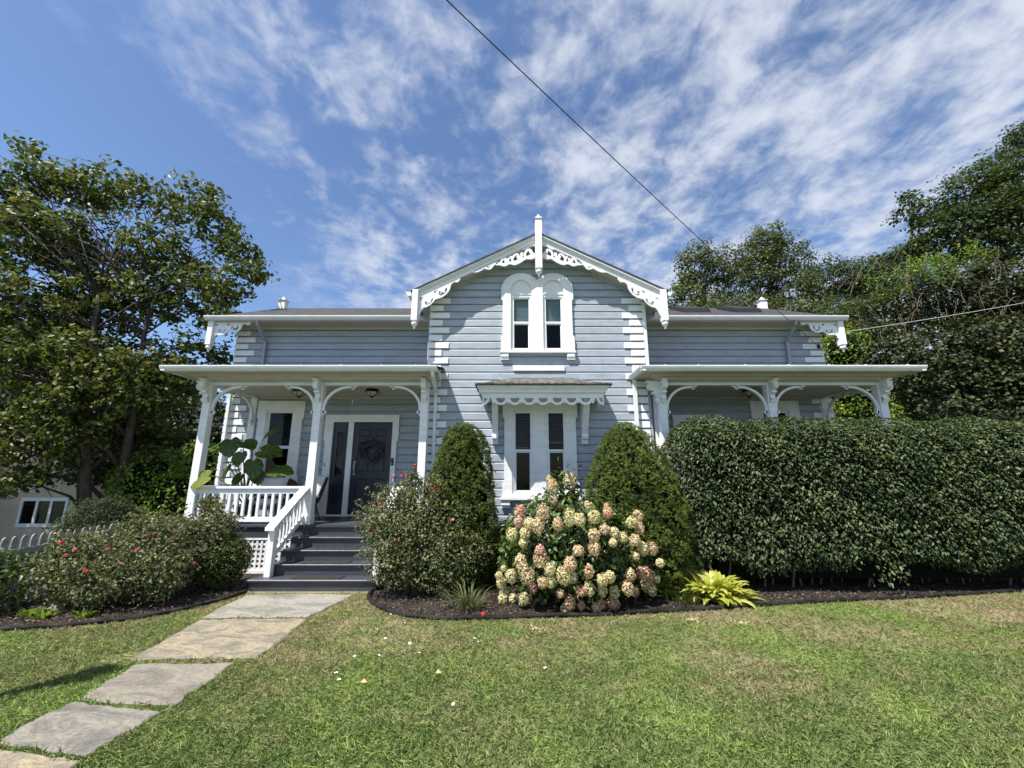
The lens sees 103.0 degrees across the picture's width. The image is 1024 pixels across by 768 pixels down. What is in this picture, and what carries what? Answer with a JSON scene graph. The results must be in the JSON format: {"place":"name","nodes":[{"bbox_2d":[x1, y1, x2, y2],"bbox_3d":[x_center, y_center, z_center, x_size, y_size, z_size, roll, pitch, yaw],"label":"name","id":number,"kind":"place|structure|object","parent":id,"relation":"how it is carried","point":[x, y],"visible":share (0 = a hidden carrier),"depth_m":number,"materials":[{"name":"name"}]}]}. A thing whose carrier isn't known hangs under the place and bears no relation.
{"place":"outdoors","nodes":[
{"label":"outdoors","id":0,"kind":"place"},
{"bbox_2d":[0,335,1023,767],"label":"ground","id":1,"kind":"structure","parent":0,"point":[644,701],"depth_m":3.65,"materials":[{"name":"green plant"}]},
{"bbox_2d":[0,749,80,767],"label":"flagstone","id":2,"kind":"object","parent":1,"relation":"on","point":[9,759],"visible":0.96,"depth_m":2.57,"materials":[{"name":"beige stone"}]},
{"bbox_2d":[0,702,160,757],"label":"flagstone","id":3,"kind":"object","parent":1,"relation":"on","point":[80,728],"visible":0.86,"depth_m":2.90,"materials":[{"name":"grey stone"}]},
{"bbox_2d":[30,493,150,572],"bbox_3d":[-8.445,3.130,8.517,2.325,1.660,1.712,0,-12,0],"label":"yew mound","id":4,"kind":"object","parent":1,"relation":"on","point":[101,511],"visible":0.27,"depth_m":8.29,"materials":[{"name":"green plant"}]},
{"bbox_2d":[0,318,225,571],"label":"neighbour house","id":5,"kind":"structure","parent":1,"relation":"on","point":[30,513],"depth_m":15.82,"materials":[{"name":"beige"}]},
{"bbox_2d":[15,497,69,526],"bbox_3d":[-18.175,4.965,15.781,1.850,1.100,0.050,0,-12,0],"label":"window","id":6,"kind":"structure","parent":5,"relation":"in","point":[33,511],"depth_m":15.79,"materials":[{"name":"white paint"}]},
{"bbox_2d":[0,309,227,488],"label":"broadleaf tree","id":7,"kind":"object","parent":1,"relation":"on","point":[99,480],"visible":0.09,"depth_m":15.38,"materials":[{"name":"green plant"}]},
{"bbox_2d":[0,130,280,510],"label":"leaf tree","id":8,"kind":"object","parent":1,"relation":"on","point":[122,375],"visible":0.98,"depth_m":11.51,"materials":[{"name":"green plant"}]},
{"bbox_2d":[83,662,234,707],"bbox_3d":[-3.115,2.612,3.547,0.954,0.041,0.745,0,-12,0],"label":"flagstone","id":9,"kind":"object","parent":1,"relation":"on","point":[159,683],"visible":0.83,"depth_m":3.52,"materials":[{"name":"grey stone"}]},
{"bbox_2d":[100,440,218,522],"bbox_3d":[-9.552,3.365,11.202,2.957,3.791,2.176,0,-12,0],"label":"leafy shrub","id":10,"kind":"object","parent":1,"relation":"on","point":[151,485],"visible":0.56,"depth_m":10.75,"materials":[{"name":"green plant"}]},
{"bbox_2d":[130,618,303,661],"bbox_3d":[-3.186,2.827,4.533,1.361,0.041,1.163,0,-12,0],"label":"flagstone","id":11,"kind":"object","parent":1,"relation":"on","point":[230,638],"visible":0.9,"depth_m":4.44,"materials":[{"name":"beige stone"}]},
{"bbox_2d":[202,594,352,618],"bbox_3d":[-3.169,3.062,5.614,1.590,0.041,1.044,0,-12,0],"label":"flagstone","id":12,"kind":"object","parent":1,"relation":"on","point":[272,606],"visible":0.81,"depth_m":5.58,"materials":[{"name":"beige stone"}]},
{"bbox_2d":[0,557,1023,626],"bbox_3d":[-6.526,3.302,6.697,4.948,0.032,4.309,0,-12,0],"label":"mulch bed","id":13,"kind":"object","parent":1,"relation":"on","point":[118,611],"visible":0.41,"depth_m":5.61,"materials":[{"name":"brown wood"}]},
{"bbox_2d":[0,538,43,611],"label":"leafy shrub","id":14,"kind":"object","parent":13,"relation":"on","point":[15,568],"visible":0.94,"depth_m":5.37,"materials":[{"name":"green plant"}]},
{"bbox_2d":[16,604,44,616],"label":"weed","id":15,"kind":"object","parent":13,"relation":"on","point":[25,612],"visible":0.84,"depth_m":5.21,"materials":[{"name":"green plant"}]},
{"bbox_2d":[28,606,59,618],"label":"weed","id":16,"kind":"object","parent":13,"relation":"on","point":[42,614],"visible":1,"depth_m":5.15,"materials":[{"name":"green plant"}]},
{"bbox_2d":[32,602,66,611],"bbox_3d":[-6.179,2.962,5.425,0.450,0.114,0.269,0,-12,0],"label":"rock","id":17,"kind":"object","parent":13,"relation":"on","point":[49,606],"visible":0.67,"depth_m":5.39,"materials":[{"name":"grey stone"}]},
{"bbox_2d":[9,522,139,610],"bbox_3d":[-5.854,2.502,5.646,1.598,1.104,1.218,0,-12,0],"label":"rose bush","id":18,"kind":"object","parent":13,"relation":"on","point":[61,562],"visible":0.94,"depth_m":5.46,"materials":[{"name":"green plant"}]},
{"bbox_2d":[68,606,101,617],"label":"weed","id":19,"kind":"object","parent":13,"relation":"on","point":[84,613],"visible":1,"depth_m":5.17,"materials":[{"name":"green plant"}]},
{"bbox_2d":[0,515,181,603],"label":"picket fence","id":20,"kind":"object","parent":13,"relation":"on","point":[32,547],"visible":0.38,"depth_m":5.89,"materials":[{"name":"white wood"}]},
{"bbox_2d":[0,589,247,631],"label":"garden edging","id":21,"kind":"object","parent":13,"relation":"on","point":[83,622],"visible":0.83,"depth_m":4.99,"materials":[{"name":"rubber"}]},
{"bbox_2d":[74,501,212,606],"bbox_3d":[-5.188,2.420,5.877,1.758,1.360,1.255,0,-12,0],"label":"rose bush","id":22,"kind":"object","parent":13,"relation":"on","point":[143,587],"visible":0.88,"depth_m":5.77,"materials":[{"name":"green plant"}]},
{"bbox_2d":[140,494,246,591],"bbox_3d":[-5.080,2.492,6.418,1.520,1.447,0.980,0,-12,0],"label":"rose bush","id":23,"kind":"object","parent":13,"relation":"on","point":[214,514],"visible":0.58,"depth_m":6.42,"materials":[{"name":"green plant"}]},
{"bbox_2d":[191,521,261,588],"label":"boxwood","id":24,"kind":"object","parent":13,"relation":"on","point":[226,570],"visible":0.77,"depth_m":6.32,"materials":[{"name":"green plant"}]},
{"bbox_2d":[159,215,927,590],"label":"house","id":25,"kind":"structure","parent":1,"relation":"on","point":[537,357],"depth_m":8.71,"materials":[{"name":"paint"}]},
{"bbox_2d":[190,428,293,516],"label":"elephant ear plant","id":26,"kind":"object","parent":25,"relation":"on","point":[252,470],"visible":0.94,"depth_m":8.29,"materials":[{"name":"green plant"}]},
{"bbox_2d":[253,479,297,516],"bbox_3d":[-4.975,2.409,8.536,0.837,0.818,0.768,-1,-12,4],"label":"armchair","id":27,"kind":"object","parent":25,"relation":"on","point":[291,482],"visible":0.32,"depth_m":8.45,"materials":[{"name":"brown wicker"}]},
{"bbox_2d":[254,476,290,498],"bbox_3d":[-4.952,2.133,8.437,0.647,0.462,0.170,-1,-30,4],"label":"pillow","id":28,"kind":"object","parent":27,"relation":"on","point":[274,481],"visible":0.44,"depth_m":8.41,"materials":[{"name":"fabric"}]},
{"bbox_2d":[247,401,306,499],"bbox_3d":[-5.405,1.568,9.711,1.150,2.240,0.826,0,-12,0],"label":"porch window","id":29,"kind":"structure","parent":25,"relation":"in","point":[288,416],"depth_m":9.54,"materials":[{"name":"white paint"}]},
{"bbox_2d":[292,389,305,397],"bbox_3d":[-4.550,0.210,8.714,0.260,0.200,0.300,0,-12,0],"label":"ceiling lamp","id":30,"kind":"object","parent":25,"relation":"attached to","point":[298,393],"visible":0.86,"depth_m":8.65,"materials":[{"name":"beige glass"}]},
{"bbox_2d":[285,477,327,522],"bbox_3d":[-4.242,2.358,8.399,0.773,0.858,0.838,10,-16,-39],"label":"armchair","id":31,"kind":"object","parent":25,"relation":"on","point":[317,500],"visible":0.17,"depth_m":8.32,"materials":[{"name":"brown wicker"}]},
{"bbox_2d":[303,474,327,497],"bbox_3d":[-3.993,2.034,8.173,0.608,0.482,0.170,-6,-36,27],"label":"pillow","id":32,"kind":"object","parent":31,"relation":"on","point":[321,479],"visible":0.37,"depth_m":8.08,"materials":[{"name":"fabric"}]},
{"bbox_2d":[290,576,344,578],"bbox_3d":[-3.075,3.063,6.452,0.790,0.010,0.200,0,-12,0],"label":"step mat","id":33,"kind":"object","parent":25,"relation":"on","point":[317,577],"visible":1,"depth_m":6.43,"materials":[{"name":"rubber"}]},
{"bbox_2d":[300,561,351,563],"bbox_3d":[-3.075,2.953,6.752,0.790,0.010,0.200,0,-12,0],"label":"step mat","id":34,"kind":"object","parent":25,"relation":"on","point":[326,562],"visible":1,"depth_m":6.71,"materials":[{"name":"rubber"}]},
{"bbox_2d":[309,547,358,549],"bbox_3d":[-3.075,2.844,7.052,0.790,0.010,0.200,0,-12,0],"label":"step mat","id":35,"kind":"object","parent":25,"relation":"on","point":[333,548],"visible":1,"depth_m":7.01,"materials":[{"name":"rubber"}]},
{"bbox_2d":[317,534,364,536],"bbox_3d":[-3.075,2.734,7.352,0.790,0.010,0.200,0,-12,0],"label":"step mat","id":36,"kind":"object","parent":25,"relation":"on","point":[338,535],"visible":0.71,"depth_m":7.32,"materials":[{"name":"rubber"}]},
{"bbox_2d":[347,423,392,513],"bbox_3d":[-3.232,1.908,9.299,0.885,2.040,0.122,0,-12,0],"label":"front door","id":37,"kind":"structure","parent":25,"relation":"in","point":[363,475],"depth_m":9.31,"materials":[{"name":"paint"}]},
{"bbox_2d":[357,438,383,463],"bbox_3d":[-3.244,1.528,9.324,0.625,0.606,0.105,0,-12,0],"label":"wreath","id":38,"kind":"object","parent":25,"relation":"attached to","point":[365,444],"visible":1,"depth_m":9.31,"materials":[{"name":"brown plant"}]},
{"bbox_2d":[365,388,378,397],"bbox_3d":[-2.990,0.210,8.714,0.260,0.200,0.300,0,-12,0],"label":"ceiling lamp","id":39,"kind":"object","parent":25,"relation":"attached to","point":[371,392],"visible":1,"depth_m":8.65,"materials":[{"name":"beige glass"}]},
{"bbox_2d":[500,273,575,359],"bbox_3d":[0.545,-1.392,9.096,1.590,1.965,0.826,0,-12,0],"label":"upper window","id":40,"kind":"structure","parent":25,"relation":"in","point":[537,314],"depth_m":8.82,"materials":[{"name":"white paint"}]},
{"bbox_2d":[500,402,582,507],"bbox_3d":[0.570,1.450,8.473,1.600,2.115,0.836,0,-12,0],"label":"lower window","id":41,"kind":"structure","parent":25,"relation":"in","point":[535,435],"depth_m":8.23,"materials":[{"name":"white paint"}]},
{"bbox_2d":[741,388,755,397],"bbox_3d":[5.070,0.210,8.714,0.260,0.200,0.300,0,-12,0],"label":"ceiling lamp","id":42,"kind":"object","parent":25,"relation":"attached to","point":[747,393],"visible":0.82,"depth_m":8.66,"materials":[{"name":"beige glass"}]},
{"bbox_2d":[748,401,799,428],"bbox_3d":[6.160,1.553,9.735,1.130,2.200,0.786,0,-12,0],"label":"porch window","id":43,"kind":"structure","parent":25,"relation":"in","point":[789,408],"depth_m":9.55,"materials":[{"name":"white paint"}]},
{"bbox_2d":[846,303,1020,331],"bbox_3d":[13.734,-2.252,11.107,11.822,2.567,0.011,2,-12,-11],"label":"overhead wire","id":44,"kind":"object","parent":25,"relation":"attached to","point":[931,318],"visible":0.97,"depth_m":10.37,"materials":[{"name":"grey metal"}]},
{"bbox_3d":[7.462,-0.912,9.879,0.122,0.107,0.065,0,-12,0],"label":"wire bracket","id":45,"kind":"object","parent":25,"relation":"attached to","visible":0},
{"bbox_2d":[446,0,817,345],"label":"overhead wire","id":46,"kind":"object","parent":45,"relation":"attached to","point":[603,148],"visible":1,"depth_m":4.92,"materials":[{"name":"black"}]},
{"bbox_2d":[371,561,1023,615],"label":"mulch bed","id":47,"kind":"object","parent":1,"relation":"on","point":[668,605],"visible":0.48,"depth_m":6.12,"materials":[{"name":"brown soil"}]},
{"bbox_2d":[349,464,500,594],"bbox_3d":[-1.350,2.227,6.356,2.365,1.942,1.390,0,-12,0],"label":"rose bush","id":48,"kind":"object","parent":47,"relation":"on","point":[412,569],"visible":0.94,"depth_m":6.17,"materials":[{"name":"green plant"}]},
{"bbox_2d":[416,421,500,590],"bbox_3d":[-0.895,1.976,6.977,1.528,2.702,1.570,0,-12,0],"label":"dwarf spruce","id":49,"kind":"object","parent":47,"relation":"on","point":[462,468],"visible":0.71,"depth_m":6.66,"materials":[{"name":"green plant"}]},
{"bbox_2d":[435,578,493,612],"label":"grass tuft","id":50,"kind":"object","parent":47,"relation":"on","point":[463,601],"visible":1,"depth_m":5.49,"materials":[{"name":"green plant"}]},
{"bbox_2d":[489,519,534,578],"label":"boxwood","id":51,"kind":"object","parent":47,"relation":"on","point":[502,532],"visible":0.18,"depth_m":6.75,"materials":[{"name":"green plant"}]},
{"bbox_2d":[495,457,664,611],"bbox_3d":[0.955,2.115,6.016,2.393,2.065,1.664,0,-12,0],"label":"hydrangea","id":52,"kind":"object","parent":47,"relation":"on","point":[563,554],"visible":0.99,"depth_m":5.56,"materials":[{"name":"beige plant"}]},
{"bbox_2d":[584,421,704,593],"bbox_3d":[2.131,1.950,6.845,1.977,2.696,1.903,0,-12,0],"label":"dwarf spruce","id":53,"kind":"object","parent":47,"relation":"on","point":[631,474],"visible":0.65,"depth_m":6.34,"materials":[{"name":"green plant"}]},
{"bbox_2d":[658,577,709,605],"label":"grass tuft","id":54,"kind":"object","parent":47,"relation":"on","point":[684,596],"visible":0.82,"depth_m":5.79,"materials":[{"name":"green plant"}]},
{"bbox_2d":[367,585,1023,620],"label":"garden edging","id":55,"kind":"object","parent":47,"relation":"on","point":[381,607],"visible":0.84,"depth_m":5.40,"materials":[{"name":"rubber"}]},
{"bbox_2d":[477,610,487,616],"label":"rose sprig","id":56,"kind":"object","parent":55,"relation":"on","point":[483,614],"visible":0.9,"depth_m":5.10,"materials":[{"name":"red plant"}]},
{"bbox_2d":[672,567,766,610],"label":"hosta","id":57,"kind":"object","parent":47,"relation":"on","point":[721,589],"visible":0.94,"depth_m":5.74,"materials":[{"name":"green plant"}]},
{"bbox_2d":[660,414,1023,594],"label":"hedge","id":58,"kind":"object","parent":47,"relation":"on","point":[827,499],"visible":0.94,"depth_m":6.50,"materials":[{"name":"green plant"}]},
{"bbox_2d":[667,236,755,307],"bbox_3d":[11.436,-2.474,23.393,5.869,12.040,4.180,0,-12,0],"label":"broadleaf tree","id":59,"kind":"object","parent":1,"relation":"on","point":[690,287],"visible":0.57,"depth_m":23.47,"materials":[{"name":"green plant"}]},
{"bbox_2d":[730,219,835,313],"bbox_3d":[16.325,-3.666,24.246,5.947,13.135,3.598,0,-12,0],"label":"broadleaf tree","id":60,"kind":"object","parent":1,"relation":"on","point":[768,254],"visible":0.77,"depth_m":24.54,"materials":[{"name":"green plant"}]},
{"bbox_2d":[681,286,884,350],"bbox_3d":[11.754,0.108,18.332,9.254,9.479,3.160,-1,-12,4],"label":"broadleaf tree","id":61,"kind":"object","parent":1,"relation":"on","point":[820,309],"visible":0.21,"depth_m":18.48,"materials":[{"name":"green plant"}]},
{"bbox_2d":[795,251,906,353],"bbox_3d":[23.475,-3.558,27.972,9.340,12.646,5.073,0,-12,0],"label":"broadleaf tree","id":62,"kind":"object","parent":1,"relation":"on","point":[862,292],"visible":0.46,"depth_m":28.48,"materials":[{"name":"green plant"}]},
{"bbox_2d":[821,323,911,428],"bbox_3d":[11.113,0.988,12.882,3.183,6.546,2.150,11,-16,-41],"label":"leafy shrub","id":63,"kind":"object","parent":1,"relation":"on","point":[857,406],"visible":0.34,"depth_m":12.73,"materials":[{"name":"green plant"}]},
{"bbox_2d":[867,189,968,420],"bbox_3d":[17.697,-3.357,17.129,4.030,11.122,2.421,0,-12,0],"label":"maple tree","id":64,"kind":"object","parent":1,"relation":"on","point":[902,199],"visible":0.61,"depth_m":17.77,"materials":[{"name":"green plant"}]},
{"bbox_2d":[821,310,1023,428],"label":"maple tree","id":65,"kind":"object","parent":1,"relation":"on","point":[1002,375],"visible":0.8,"depth_m":12.78,"materials":[{"name":"green plant"}]},
{"bbox_2d":[850,248,1023,406],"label":"maple tree","id":66,"kind":"object","parent":1,"relation":"on","point":[907,308],"visible":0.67,"depth_m":14.84,"materials":[{"name":"green plant"}]},
{"bbox_2d":[823,240,1023,380],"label":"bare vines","id":67,"kind":"object","parent":66,"relation":"hanging from","point":[1001,311],"visible":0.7,"depth_m":13.90,"materials":[{"name":"plant"}]},
{"bbox_2d":[855,236,996,303],"bbox_3d":[14.589,-4.120,14.425,4.927,2.716,1.108,0,-12,0],"label":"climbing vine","id":68,"kind":"object","parent":66,"relation":"attached to","point":[916,267],"visible":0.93,"depth_m":14.41,"materials":[{"name":"green plant"}]},
{"bbox_2d":[900,118,1023,337],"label":"maple tree","id":69,"kind":"object","parent":1,"relation":"on","point":[1006,203],"visible":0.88,"depth_m":16.43,"materials":[{"name":"green plant"}]},
{"bbox_2d":[947,393,1023,428],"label":"ground thicket","id":70,"kind":"object","parent":1,"relation":"on","point":[1010,414],"visible":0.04,"depth_m":12.04,"materials":[{"name":"green plant"}]},
{"bbox_2d":[0,0,1023,427],"label":"sky","id":71,"kind":"structure","parent":0,"point":[372,152],"materials":[{"name":"blue"}]},
{"bbox_2d":[847,243,926,300],"bbox_3d":[27.856,-8.202,30.385,2.800,3.350,4.700,0,-12,0],"label":"tree","id":72,"kind":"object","parent":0,"point":[889,273],"depth_m":28.83,"materials":[{"name":"green plant"}]}
]}

